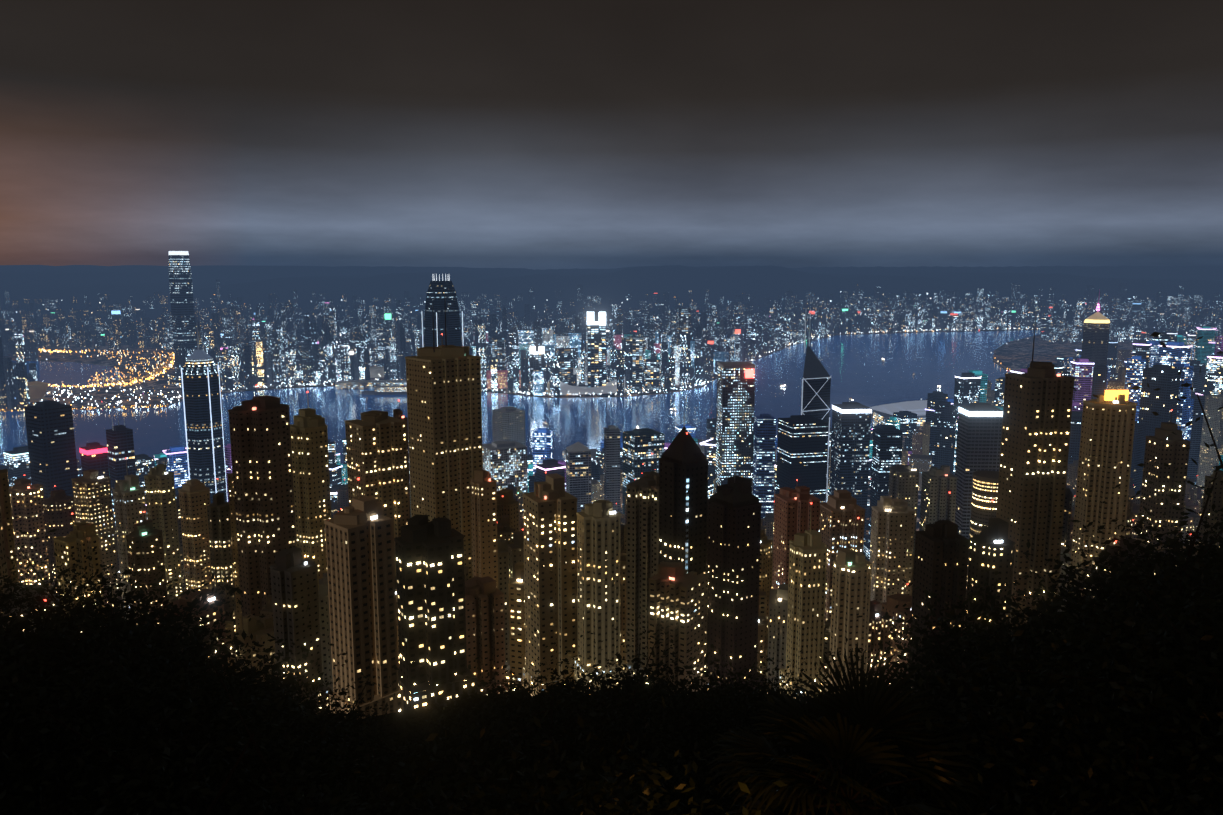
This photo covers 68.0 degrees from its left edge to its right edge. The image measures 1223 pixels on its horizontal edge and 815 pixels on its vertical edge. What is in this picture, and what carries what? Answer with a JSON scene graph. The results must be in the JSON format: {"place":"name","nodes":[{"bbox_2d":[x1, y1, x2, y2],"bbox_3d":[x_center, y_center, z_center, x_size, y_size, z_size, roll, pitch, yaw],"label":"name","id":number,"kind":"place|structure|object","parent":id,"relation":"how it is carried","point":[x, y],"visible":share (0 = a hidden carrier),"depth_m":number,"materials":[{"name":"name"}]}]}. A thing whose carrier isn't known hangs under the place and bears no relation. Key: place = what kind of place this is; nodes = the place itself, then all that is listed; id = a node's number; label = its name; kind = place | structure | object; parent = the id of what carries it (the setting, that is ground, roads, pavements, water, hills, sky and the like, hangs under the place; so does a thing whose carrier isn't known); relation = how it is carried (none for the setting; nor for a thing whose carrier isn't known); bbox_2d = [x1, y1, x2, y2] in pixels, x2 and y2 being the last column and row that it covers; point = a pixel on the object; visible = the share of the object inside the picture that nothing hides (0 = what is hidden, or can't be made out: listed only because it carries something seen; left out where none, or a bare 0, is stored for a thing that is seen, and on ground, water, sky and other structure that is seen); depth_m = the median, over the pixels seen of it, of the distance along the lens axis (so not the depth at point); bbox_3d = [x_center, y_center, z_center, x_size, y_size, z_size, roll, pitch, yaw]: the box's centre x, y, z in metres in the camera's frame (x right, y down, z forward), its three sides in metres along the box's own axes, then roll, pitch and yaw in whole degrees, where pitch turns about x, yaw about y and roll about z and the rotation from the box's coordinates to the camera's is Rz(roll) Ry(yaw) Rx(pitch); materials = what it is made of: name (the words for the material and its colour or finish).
{"place":"outdoors","nodes":[
{"label":"outdoors","id":0,"kind":"place"},
{"bbox_2d":[0,330,1039,464],"bbox_3d":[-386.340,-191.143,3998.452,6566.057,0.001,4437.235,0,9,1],"label":"harbour water","id":1,"kind":"structure","parent":0,"point":[858,370],"depth_m":2953.11,"materials":[{"name":"blue liquid"}]},
{"bbox_2d":[81,354,1011,385],"bbox_3d":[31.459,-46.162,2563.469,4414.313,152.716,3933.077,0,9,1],"label":"roads","id":2,"kind":"structure","parent":0,"point":[159,370],"depth_m":3790.61,"materials":[{"name":"asphalt"}]},
{"bbox_2d":[0,265,1222,814],"bbox_3d":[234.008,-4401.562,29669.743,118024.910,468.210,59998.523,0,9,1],"label":"terrain","id":3,"kind":"structure","parent":0,"point":[140,283],"depth_m":8713.42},
{"bbox_2d":[24,251,1109,558],"bbox_3d":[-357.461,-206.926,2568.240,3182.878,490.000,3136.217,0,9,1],"label":"skyscrapers","id":4,"kind":"structure","parent":3,"relation":"on","point":[744,443],"depth_m":1362.51,"materials":[{"name":"blue glass"}]},
{"bbox_2d":[2,291,1188,684],"bbox_3d":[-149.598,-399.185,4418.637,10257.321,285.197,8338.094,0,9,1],"label":"street lights","id":5,"kind":"object","parent":3,"relation":"on","point":[312,383],"visible":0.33,"depth_m":3375.14},
{"bbox_2d":[0,288,1222,719],"bbox_3d":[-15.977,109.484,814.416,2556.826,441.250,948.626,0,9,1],"label":"high-rise buildings","id":6,"kind":"structure","parent":3,"relation":"on","point":[458,564],"depth_m":481.70,"materials":[{"name":"brown concrete"}]},
{"bbox_2d":[0,332,1222,814],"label":"slope trees","id":7,"kind":"object","parent":3,"relation":"on","point":[1112,698],"visible":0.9,"depth_m":19.54,"materials":[{"name":"green plant"}]},
{"bbox_2d":[0,279,1222,519],"bbox_3d":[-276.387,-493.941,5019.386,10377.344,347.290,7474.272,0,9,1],"label":"city buildings","id":8,"kind":"structure","parent":3,"relation":"on","point":[292,345],"depth_m":3559.51,"materials":[{"name":"concrete"}]},
{"bbox_2d":[704,642,988,814],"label":"fan palm","id":9,"kind":"object","parent":3,"relation":"on","point":[762,762],"visible":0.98,"depth_m":16.57,"materials":[{"name":"green plant"}]},
{"bbox_2d":[0,0,1222,269],"label":"sky","id":10,"kind":"structure","parent":0,"point":[528,134],"materials":[{"name":"grey"}]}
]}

